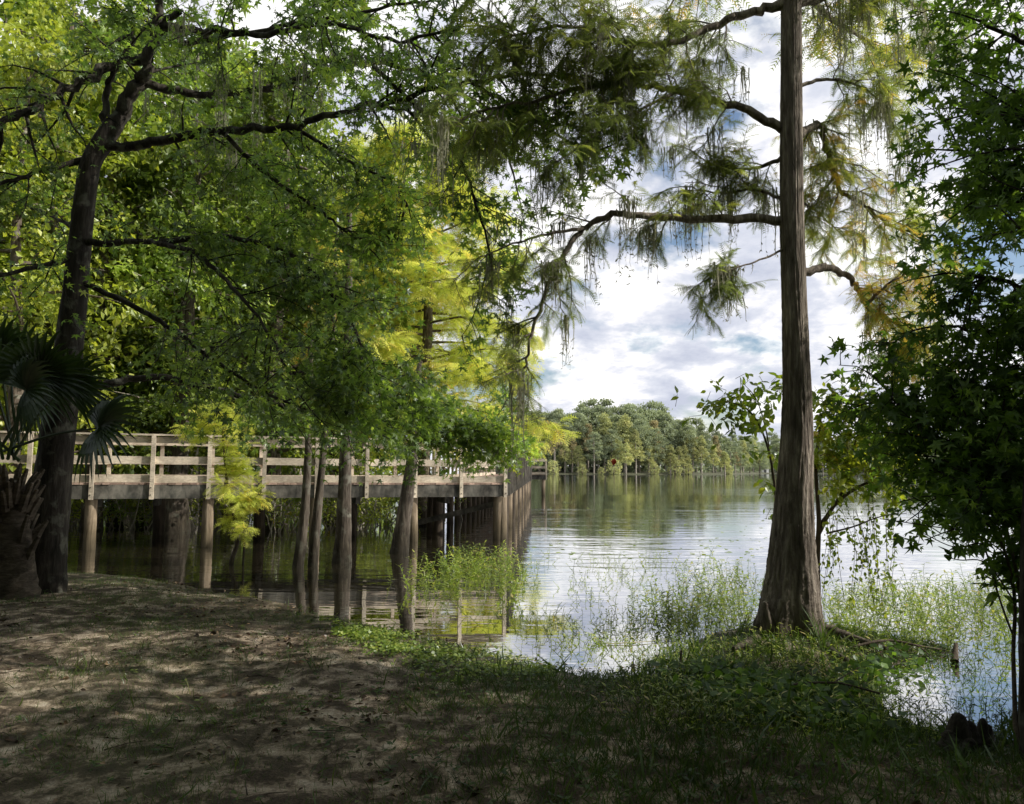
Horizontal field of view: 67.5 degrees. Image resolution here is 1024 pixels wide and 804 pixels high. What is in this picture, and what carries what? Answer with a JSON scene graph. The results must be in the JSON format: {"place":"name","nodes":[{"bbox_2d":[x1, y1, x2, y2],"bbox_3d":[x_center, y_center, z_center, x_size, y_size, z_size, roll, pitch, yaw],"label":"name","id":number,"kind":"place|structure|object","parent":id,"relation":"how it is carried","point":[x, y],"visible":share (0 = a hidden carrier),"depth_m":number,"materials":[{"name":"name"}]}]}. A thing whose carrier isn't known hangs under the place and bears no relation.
{"place":"outdoors","nodes":[
{"label":"outdoors","id":0,"kind":"place"},
{"bbox_2d":[0,573,1023,803],"bbox_3d":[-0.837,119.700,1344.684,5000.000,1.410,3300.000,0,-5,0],"label":"ground","id":1,"kind":"structure","parent":0,"point":[81,778],"depth_m":5.00,"materials":[{"name":"brown soil"}]},
{"bbox_2d":[0,0,95,427],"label":"swamp tree","id":2,"kind":"object","parent":1,"relation":"on","point":[16,6],"visible":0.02,"depth_m":22.09,"materials":[{"name":"green plant"}]},
{"bbox_2d":[0,68,101,467],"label":"swamp tree","id":3,"kind":"object","parent":1,"relation":"on","point":[29,320],"visible":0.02,"depth_m":20.94,"materials":[{"name":"green plant"}]},
{"bbox_2d":[0,316,149,599],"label":"cabbage palm","id":4,"kind":"object","parent":1,"relation":"on","point":[42,374],"visible":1,"depth_m":9.51,"materials":[{"name":"green plant"}]},
{"bbox_2d":[0,0,155,504],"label":"swamp tree","id":5,"kind":"object","parent":1,"relation":"on","point":[14,245],"visible":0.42,"depth_m":18.61,"materials":[{"name":"green plant"}]},
{"bbox_2d":[0,0,176,465],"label":"swamp tree","id":6,"kind":"object","parent":1,"relation":"on","point":[103,180],"depth_m":24.05,"materials":[{"name":"green plant"}]},
{"bbox_2d":[0,86,177,508],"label":"swamp tree","id":7,"kind":"object","parent":1,"relation":"on","point":[116,359],"depth_m":26.73,"materials":[{"name":"green plant"}]},
{"bbox_2d":[0,0,198,473],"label":"swamp tree","id":8,"kind":"object","parent":1,"relation":"on","point":[9,25],"visible":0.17,"depth_m":21.18,"materials":[{"name":"green plant"}]},
{"bbox_2d":[63,152,186,524],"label":"swamp tree","id":9,"kind":"object","parent":1,"relation":"on","point":[115,521],"visible":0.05,"depth_m":23.77,"materials":[{"name":"green plant"}]},
{"bbox_2d":[0,1,265,530],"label":"swamp tree","id":10,"kind":"object","parent":1,"relation":"on","point":[156,127],"visible":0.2,"depth_m":21.38,"materials":[{"name":"green plant"}]},
{"bbox_2d":[65,94,250,523],"bbox_3d":[-11.328,-2.908,24.552,7.323,15.011,6.826,-3,-6,36],"label":"swamp tree","id":11,"kind":"object","parent":1,"relation":"on","point":[128,201],"visible":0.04,"depth_m":23.74,"materials":[{"name":"green plant"}]},
{"bbox_2d":[86,0,262,512],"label":"swamp tree","id":12,"kind":"object","parent":1,"relation":"on","point":[151,197],"visible":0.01,"depth_m":28.11,"materials":[{"name":"green plant"}]},
{"bbox_2d":[100,114,273,532],"bbox_3d":[-9.247,-1.913,21.602,5.031,12.245,4.630,0,-5,0],"label":"swamp tree","id":13,"kind":"object","parent":1,"relation":"on","point":[177,519],"visible":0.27,"depth_m":21.31,"materials":[{"name":"green plant"}]},
{"bbox_2d":[114,60,265,514],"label":"swamp tree","id":14,"kind":"object","parent":1,"relation":"on","point":[196,451],"depth_m":28.80,"materials":[{"name":"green plant"}]},
{"bbox_2d":[87,4,299,468],"bbox_3d":[-9.535,-3.712,22.537,6.080,16.175,5.775,0,-5,2],"label":"swamp tree","id":15,"kind":"object","parent":1,"relation":"on","point":[154,209],"visible":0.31,"depth_m":21.88,"materials":[{"name":"green plant"}]},
{"bbox_2d":[118,19,305,519],"bbox_3d":[-10.103,-4.689,27.279,7.217,19.199,6.854,-4,-7,43],"label":"swamp tree","id":16,"kind":"object","parent":1,"relation":"on","point":[233,59],"visible":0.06,"depth_m":27.04,"materials":[{"name":"green plant"}]},
{"bbox_2d":[168,399,276,564],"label":"young cypress","id":17,"kind":"object","parent":1,"relation":"on","point":[249,498],"visible":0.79,"depth_m":14.20,"materials":[{"name":"green plant"}]},
{"bbox_2d":[112,24,342,526],"bbox_3d":[-8.388,-3.453,23.726,7.322,16.102,7.855,3,-6,-28],"label":"swamp tree","id":18,"kind":"object","parent":1,"relation":"on","point":[138,469],"visible":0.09,"depth_m":23.09,"materials":[{"name":"green plant"}]},
{"bbox_2d":[176,118,339,474],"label":"swamp tree","id":19,"kind":"object","parent":1,"relation":"on","point":[297,451],"visible":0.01,"depth_m":27.91,"materials":[{"name":"green plant"}]},
{"bbox_2d":[0,431,546,549],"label":"boardwalk","id":20,"kind":"structure","parent":1,"relation":"on","point":[508,501],"depth_m":18.39,"materials":[{"name":"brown wood"}]},
{"bbox_2d":[142,34,419,529],"bbox_3d":[-6.767,-3.235,23.384,7.084,15.578,7.600,-3,-6,34],"label":"swamp tree","id":21,"kind":"object","parent":1,"relation":"on","point":[312,130],"visible":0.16,"depth_m":22.47,"materials":[{"name":"green plant"}]},
{"bbox_2d":[271,220,345,566],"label":"slim cypress","id":22,"kind":"object","parent":1,"relation":"on","point":[300,549],"visible":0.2,"depth_m":14.03,"materials":[{"name":"brown plant"}]},
{"bbox_2d":[293,226,366,566],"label":"slim cypress","id":23,"kind":"object","parent":1,"relation":"on","point":[315,533],"visible":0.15,"depth_m":14.13,"materials":[{"name":"green plant"}]},
{"bbox_2d":[0,0,667,593],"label":"sweetgum tree","id":24,"kind":"object","parent":1,"relation":"on","point":[352,390],"visible":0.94,"depth_m":10.16,"materials":[{"name":"green plant"}]},
{"bbox_2d":[245,107,436,519],"bbox_3d":[-6.245,-2.875,27.434,6.509,15.634,6.966,-1,-5,16],"label":"swamp tree","id":25,"kind":"object","parent":1,"relation":"on","point":[361,470],"visible":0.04,"depth_m":26.78,"materials":[{"name":"green plant"}]},
{"bbox_2d":[314,213,395,563],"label":"slim cypress","id":26,"kind":"object","parent":1,"relation":"on","point":[342,550],"visible":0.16,"depth_m":14.59,"materials":[{"name":"brown plant"}]},
{"bbox_2d":[293,143,442,509],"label":"swamp tree","id":27,"kind":"object","parent":1,"relation":"on","point":[375,342],"visible":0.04,"depth_m":33.71,"materials":[{"name":"green plant"}]},
{"bbox_2d":[382,362,447,553],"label":"slim cypress","id":28,"kind":"object","parent":1,"relation":"on","point":[400,540],"visible":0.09,"depth_m":16.34,"materials":[{"name":"brown plant"}]},
{"bbox_2d":[330,613,555,686],"bbox_3d":[-1.115,2.378,7.552,3.819,0.204,1.594,-4,-7,44],"label":"pennywort","id":29,"kind":"object","parent":1,"relation":"on","point":[339,630],"visible":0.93,"depth_m":7.17,"materials":[{"name":"green plant"}]},
{"bbox_2d":[382,540,540,610],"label":"water weeds","id":30,"kind":"object","parent":1,"relation":"on","point":[460,560],"visible":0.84,"depth_m":12.65,"materials":[{"name":"green plant"}]},
{"bbox_2d":[0,585,1018,803],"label":"ground weeds","id":31,"kind":"object","parent":1,"relation":"on","point":[20,717],"visible":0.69,"depth_m":4.84,"materials":[{"name":"green plant"}]},
{"bbox_2d":[0,571,1023,803],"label":"short grass","id":32,"kind":"structure","parent":1,"relation":"on","point":[864,743],"depth_m":4.79,"materials":[{"name":"green plant"}]},
{"bbox_2d":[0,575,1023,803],"bbox_3d":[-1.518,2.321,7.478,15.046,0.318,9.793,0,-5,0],"label":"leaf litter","id":33,"kind":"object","parent":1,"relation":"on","point":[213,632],"visible":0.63,"depth_m":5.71,"materials":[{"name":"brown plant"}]},
{"bbox_2d":[0,607,1023,803],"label":"tall grass","id":34,"kind":"structure","parent":1,"relation":"on","point":[823,636],"depth_m":6.34,"materials":[{"name":"green plant"}]},
{"bbox_2d":[386,549,690,664],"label":"water weeds","id":35,"kind":"object","parent":1,"relation":"on","point":[601,645],"visible":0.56,"depth_m":8.71,"materials":[{"name":"green plant"}]},
{"bbox_2d":[626,546,764,642],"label":"water weeds","id":36,"kind":"object","parent":1,"relation":"on","point":[668,610],"visible":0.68,"depth_m":9.69,"materials":[{"name":"green plant"}]},
{"bbox_2d":[405,0,986,661],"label":"bald cypress","id":37,"kind":"object","parent":1,"relation":"on","point":[627,72],"visible":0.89,"depth_m":8.31,"materials":[{"name":"green plant"}]},
{"bbox_2d":[590,619,1003,752],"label":"bank weeds","id":38,"kind":"object","parent":1,"relation":"on","point":[677,706],"visible":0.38,"depth_m":5.58,"materials":[{"name":"green plant"}]},
{"bbox_2d":[647,641,948,738],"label":"broadleaf vines","id":39,"kind":"object","parent":1,"relation":"on","point":[870,670],"visible":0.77,"depth_m":5.92,"materials":[{"name":"green plant"}]},
{"bbox_2d":[671,369,931,618],"bbox_3d":[3.400,1.089,8.948,3.016,3.032,1.414,-1,-5,13],"label":"buttonbush","id":40,"kind":"object","parent":1,"relation":"on","point":[833,460],"visible":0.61,"depth_m":8.83,"materials":[{"name":"green plant"}]},
{"bbox_2d":[754,667,879,695],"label":"fallen branch","id":41,"kind":"object","parent":1,"relation":"on","point":[831,682],"visible":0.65,"depth_m":5.99,"materials":[{"name":"brown wood"}]},
{"bbox_2d":[849,639,945,658],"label":"fallen branch","id":42,"kind":"object","parent":1,"relation":"on","point":[878,641],"visible":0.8,"depth_m":7.54,"materials":[{"name":"brown wood"}]},
{"bbox_2d":[814,0,1023,591],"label":"sweetgum tree","id":43,"kind":"object","parent":1,"relation":"on","point":[990,443],"visible":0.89,"depth_m":5.94,"materials":[{"name":"green plant"}]},
{"bbox_2d":[821,561,1018,658],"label":"water weeds","id":44,"kind":"object","parent":1,"relation":"on","point":[950,619],"visible":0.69,"depth_m":9.10,"materials":[{"name":"green plant"}]},
{"bbox_2d":[848,644,1011,734],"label":"water weeds","id":45,"kind":"object","parent":1,"relation":"on","point":[950,699],"visible":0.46,"depth_m":6.09,"materials":[{"name":"green plant"}]},
{"bbox_2d":[880,469,1020,745],"bbox_3d":[3.258,1.395,5.438,1.327,1.873,0.904,0,-5,0],"label":"young sweetgum","id":46,"kind":"object","parent":1,"relation":"on","point":[1012,607],"visible":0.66,"depth_m":5.49,"materials":[{"name":"green plant"}]},
{"bbox_2d":[950,643,958,662],"bbox_3d":[4.232,2.393,7.303,0.076,0.168,0.203,-4,-7,41],"label":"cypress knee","id":47,"kind":"object","parent":1,"relation":"on","point":[955,652],"visible":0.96,"depth_m":7.28,"materials":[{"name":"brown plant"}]},
{"bbox_2d":[895,44,1023,759],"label":"young sweetgum","id":48,"kind":"object","parent":1,"relation":"on","point":[983,106],"visible":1,"depth_m":5.12,"materials":[{"name":"green plant"}]},
{"bbox_2d":[934,712,986,757],"bbox_3d":[2.765,2.090,4.768,0.369,0.308,0.358,-2,-6,26],"label":"cypress knee","id":49,"kind":"object","parent":1,"relation":"on","point":[967,731],"visible":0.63,"depth_m":4.73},
{"bbox_2d":[977,718,995,752],"bbox_3d":[2.954,2.117,4.815,0.201,0.258,0.194,-2,-6,28],"label":"cypress knee","id":50,"kind":"object","parent":1,"relation":"on","point":[986,727],"visible":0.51,"depth_m":4.80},
{"bbox_2d":[0,0,1023,468],"label":"sky","id":51,"kind":"structure","parent":0,"point":[635,346],"materials":[{"name":"white"}]},
{"bbox_2d":[67,468,1018,740],"bbox_3d":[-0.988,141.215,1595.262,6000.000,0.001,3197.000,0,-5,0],"label":"lake water","id":52,"kind":"structure","parent":0,"point":[621,506],"depth_m":13.90,"materials":[{"name":"grey liquid"}]},
{"bbox_2d":[70,471,107,526],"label":"swamp shrub","id":53,"kind":"object","parent":52,"relation":"in","point":[77,502],"visible":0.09,"depth_m":22.94,"materials":[{"name":"green plant"}]},
{"bbox_2d":[69,499,151,527],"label":"swamp shrub","id":54,"kind":"object","parent":52,"relation":"in","point":[74,510],"visible":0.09,"depth_m":23.54,"materials":[{"name":"green plant"}]},
{"bbox_2d":[97,499,202,530],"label":"swamp shrub","id":55,"kind":"object","parent":52,"relation":"in","point":[119,509],"visible":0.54,"depth_m":22.03,"materials":[{"name":"green plant"}]},
{"bbox_2d":[152,465,258,529],"bbox_3d":[-8.818,2.734,22.575,3.410,2.392,2.148,3,-6,-25],"label":"swamp shrub","id":56,"kind":"object","parent":52,"relation":"in","point":[194,504],"visible":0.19,"depth_m":22.43,"materials":[{"name":"green plant"}]},
{"bbox_2d":[218,473,332,532],"bbox_3d":[-6.933,2.998,21.832,3.512,2.013,2.823,0,-5,0],"label":"swamp shrub","id":57,"kind":"object","parent":52,"relation":"in","point":[281,518],"visible":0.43,"depth_m":21.59,"materials":[{"name":"green plant"}]},
{"bbox_2d":[281,468,361,524],"bbox_3d":[-6.556,2.991,24.625,4.353,2.270,3.119,-2,-5,23],"label":"swamp shrub","id":58,"kind":"object","parent":52,"relation":"in","point":[322,507],"visible":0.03,"depth_m":24.78,"materials":[{"name":"green plant"}]},
{"bbox_2d":[290,471,393,529],"bbox_3d":[-4.948,2.988,22.605,3.242,1.966,2.536,0,-5,0],"label":"swamp shrub","id":59,"kind":"object","parent":52,"relation":"in","point":[369,514],"visible":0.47,"depth_m":22.35,"materials":[{"name":"green plant"}]},
{"bbox_2d":[322,469,426,528],"bbox_3d":[-4.247,3.178,23.579,3.312,2.314,2.988,0,-5,0],"label":"swamp shrub","id":60,"kind":"object","parent":52,"relation":"in","point":[379,509],"visible":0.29,"depth_m":23.01,"materials":[{"name":"green plant"}]},
{"bbox_2d":[325,453,430,525],"bbox_3d":[-4.385,2.861,24.907,4.129,2.776,3.105,-1,-5,19],"label":"swamp shrub","id":61,"kind":"object","parent":52,"relation":"in","point":[393,498],"visible":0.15,"depth_m":24.51,"materials":[{"name":"green plant"}]},
{"bbox_2d":[295,105,580,524],"bbox_3d":[-2.610,-2.764,25.349,9.570,14.086,9.034,0,-5,0],"label":"bald cypress","id":62,"kind":"object","parent":52,"relation":"in","point":[436,294],"visible":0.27,"depth_m":24.09,"materials":[{"name":"green plant"}]},
{"bbox_2d":[547,460,560,473],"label":"shore bush","id":63,"kind":"object","parent":52,"relation":"in","point":[554,469],"visible":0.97,"depth_m":284.50,"materials":[{"name":"green plant"}]},
{"bbox_2d":[604,458,622,474],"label":"shore bush","id":64,"kind":"object","parent":52,"relation":"in","point":[614,470],"visible":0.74,"depth_m":292.35,"materials":[{"name":"green plant"}]},
{"bbox_2d":[532,484,766,559],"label":"floating leaves","id":65,"kind":"object","parent":52,"relation":"on","point":[658,534],"visible":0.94,"depth_m":18.35,"materials":[{"name":"green plant"}]},
{"bbox_2d":[464,466,888,474],"bbox_3d":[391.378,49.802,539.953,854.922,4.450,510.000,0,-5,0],"label":"bank","id":66,"kind":"structure","parent":0,"point":[660,473],"depth_m":323.27,"materials":[{"name":"green plant"}]},
{"bbox_2d":[546,422,564,473],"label":"shore cypress","id":67,"kind":"object","parent":66,"relation":"on","point":[558,443],"visible":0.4,"depth_m":290.43,"materials":[{"name":"green plant"}]},
{"bbox_2d":[542,412,576,471],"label":"leafy tree","id":68,"kind":"object","parent":66,"relation":"on","point":[558,417],"visible":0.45,"depth_m":303.10,"materials":[{"name":"green plant"}]},
{"bbox_2d":[555,441,572,472],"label":"shore cypress","id":69,"kind":"object","parent":66,"relation":"on","point":[567,456],"visible":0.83,"depth_m":296.91,"materials":[{"name":"green plant"}]},
{"bbox_2d":[565,431,576,472],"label":"shore cypress","id":70,"kind":"object","parent":66,"relation":"on","point":[571,445],"visible":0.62,"depth_m":300.63,"materials":[{"name":"green plant"}]},
{"bbox_2d":[570,445,585,472],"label":"shore cypress","id":71,"kind":"object","parent":66,"relation":"on","point":[577,452],"visible":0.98,"depth_m":295.75,"materials":[{"name":"green plant"}]},
{"bbox_2d":[563,412,595,467],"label":"leafy tree","id":72,"kind":"object","parent":66,"relation":"on","point":[579,415],"visible":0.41,"depth_m":310.77,"materials":[{"name":"green plant"}]},
{"bbox_2d":[570,398,600,465],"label":"leafy tree","id":73,"kind":"object","parent":66,"relation":"on","point":[591,402],"visible":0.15,"depth_m":332.48,"materials":[{"name":"green plant"}]},
{"bbox_2d":[580,423,593,471],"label":"shore cypress","id":74,"kind":"object","parent":66,"relation":"on","point":[589,426],"visible":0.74,"depth_m":309.63,"materials":[{"name":"green plant"}]},
{"bbox_2d":[576,407,599,463],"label":"leafy tree","id":75,"kind":"object","parent":66,"relation":"on","point":[585,409],"visible":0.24,"depth_m":323.05,"materials":[{"name":"green plant"}]},
{"bbox_2d":[584,431,603,473],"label":"leafy tree","id":76,"kind":"object","parent":66,"relation":"on","point":[590,441],"visible":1,"depth_m":296.10,"materials":[{"name":"green plant"}]},
{"bbox_2d":[588,405,616,465],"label":"leafy tree","id":77,"kind":"object","parent":66,"relation":"on","point":[599,408],"visible":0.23,"depth_m":324.34,"materials":[{"name":"green plant"}]},
{"bbox_2d":[592,412,615,471],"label":"shore cypress","id":78,"kind":"object","parent":66,"relation":"on","point":[606,424],"visible":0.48,"depth_m":312.33,"materials":[{"name":"green plant"}]},
{"bbox_2d":[594,398,618,457],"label":"leafy tree","id":79,"kind":"object","parent":66,"relation":"on","point":[606,402],"visible":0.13,"depth_m":333.80,"materials":[{"name":"green plant"}]},
{"bbox_2d":[601,429,623,467],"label":"leafy tree","id":80,"kind":"object","parent":66,"relation":"on","point":[607,437],"visible":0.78,"depth_m":301.55,"materials":[{"name":"green plant"}]},
{"bbox_2d":[609,438,623,468],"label":"shore cypress","id":81,"kind":"object","parent":66,"relation":"on","point":[615,450],"visible":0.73,"depth_m":301.40,"materials":[{"name":"green plant"}]},
{"bbox_2d":[612,413,639,471],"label":"shore cypress","id":82,"kind":"object","parent":66,"relation":"on","point":[622,425],"visible":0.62,"depth_m":312.07,"materials":[{"name":"green plant"}]},
{"bbox_2d":[617,443,634,473],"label":"shore cypress","id":83,"kind":"object","parent":66,"relation":"on","point":[626,448],"visible":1,"depth_m":298.00,"materials":[{"name":"green plant"}]},
{"bbox_2d":[627,428,645,473],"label":"shore cypress","id":84,"kind":"object","parent":66,"relation":"on","point":[634,440],"visible":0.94,"depth_m":303.46,"materials":[{"name":"green plant"}]},
{"bbox_2d":[630,413,651,464],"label":"leafy tree","id":85,"kind":"object","parent":66,"relation":"on","point":[637,416],"visible":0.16,"depth_m":328.87,"materials":[{"name":"green plant"}]},
{"bbox_2d":[629,419,654,472],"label":"leafy tree","id":86,"kind":"object","parent":66,"relation":"on","point":[636,423],"visible":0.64,"depth_m":312.92,"materials":[{"name":"green plant"}]},
{"bbox_2d":[640,446,656,472],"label":"shore cypress","id":87,"kind":"object","parent":66,"relation":"on","point":[651,458],"visible":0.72,"depth_m":312.31,"materials":[{"name":"green plant"}]},
{"bbox_2d":[639,400,668,432],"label":"leafy tree","id":88,"kind":"object","parent":66,"relation":"on","point":[652,404],"visible":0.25,"depth_m":340.30,"materials":[{"name":"green plant"}]},
{"bbox_2d":[642,428,666,470],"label":"leafy tree","id":89,"kind":"object","parent":66,"relation":"on","point":[659,436],"visible":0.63,"depth_m":316.64,"materials":[{"name":"green plant"}]},
{"bbox_2d":[658,412,676,469],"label":"leafy tree","id":90,"kind":"object","parent":66,"relation":"on","point":[669,420],"visible":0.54,"depth_m":336.26,"materials":[{"name":"green plant"}]},
{"bbox_2d":[662,445,679,474],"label":"shore cypress","id":91,"kind":"object","parent":66,"relation":"on","point":[670,450],"visible":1,"depth_m":314.41,"materials":[{"name":"green plant"}]},
{"bbox_2d":[666,459,683,474],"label":"shore bush","id":92,"kind":"object","parent":66,"relation":"on","point":[674,466],"visible":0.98,"depth_m":314.30,"materials":[{"name":"green plant"}]},
{"bbox_2d":[673,446,686,472],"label":"shore cypress","id":93,"kind":"object","parent":66,"relation":"on","point":[678,450],"visible":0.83,"depth_m":319.19,"materials":[{"name":"green plant"}]},
{"bbox_2d":[679,445,691,472],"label":"shore cypress","id":94,"kind":"object","parent":66,"relation":"on","point":[684,448],"visible":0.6,"depth_m":328.08,"materials":[{"name":"green plant"}]},
{"bbox_2d":[674,424,698,466],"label":"leafy tree","id":95,"kind":"object","parent":66,"relation":"on","point":[685,432],"visible":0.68,"depth_m":335.48,"materials":[{"name":"green plant"}]},
{"bbox_2d":[686,437,703,472],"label":"shore cypress","id":96,"kind":"object","parent":66,"relation":"on","point":[694,451],"visible":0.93,"depth_m":333.87,"materials":[{"name":"green plant"}]},
{"bbox_2d":[694,435,712,473],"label":"shore cypress","id":97,"kind":"object","parent":66,"relation":"on","point":[702,443],"visible":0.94,"depth_m":335.40,"materials":[{"name":"green plant"}]},
{"bbox_2d":[696,425,714,471],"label":"leafy tree","id":98,"kind":"object","parent":66,"relation":"on","point":[701,432],"visible":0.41,"depth_m":358.98,"materials":[{"name":"green plant"}]},
{"bbox_2d":[490,415,929,472],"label":"woods","id":99,"kind":"object","parent":66,"relation":"on","point":[644,468],"visible":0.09,"depth_m":329.95,"materials":[{"name":"green plant"}]},
{"bbox_2d":[707,444,719,472],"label":"shore cypress","id":100,"kind":"object","parent":66,"relation":"on","point":[716,459],"visible":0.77,"depth_m":356.81,"materials":[{"name":"green plant"}]},
{"bbox_2d":[711,435,723,472],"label":"shore cypress","id":101,"kind":"object","parent":66,"relation":"on","point":[715,438],"visible":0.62,"depth_m":366.49,"materials":[{"name":"green plant"}]},
{"bbox_2d":[718,451,730,473],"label":"shore cypress","id":102,"kind":"object","parent":66,"relation":"on","point":[724,460],"visible":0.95,"depth_m":363.92,"materials":[{"name":"green plant"}]},
{"bbox_2d":[726,441,737,468],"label":"leafy tree","id":103,"kind":"object","parent":66,"relation":"on","point":[728,443],"visible":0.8,"depth_m":384.71,"materials":[{"name":"green plant"}]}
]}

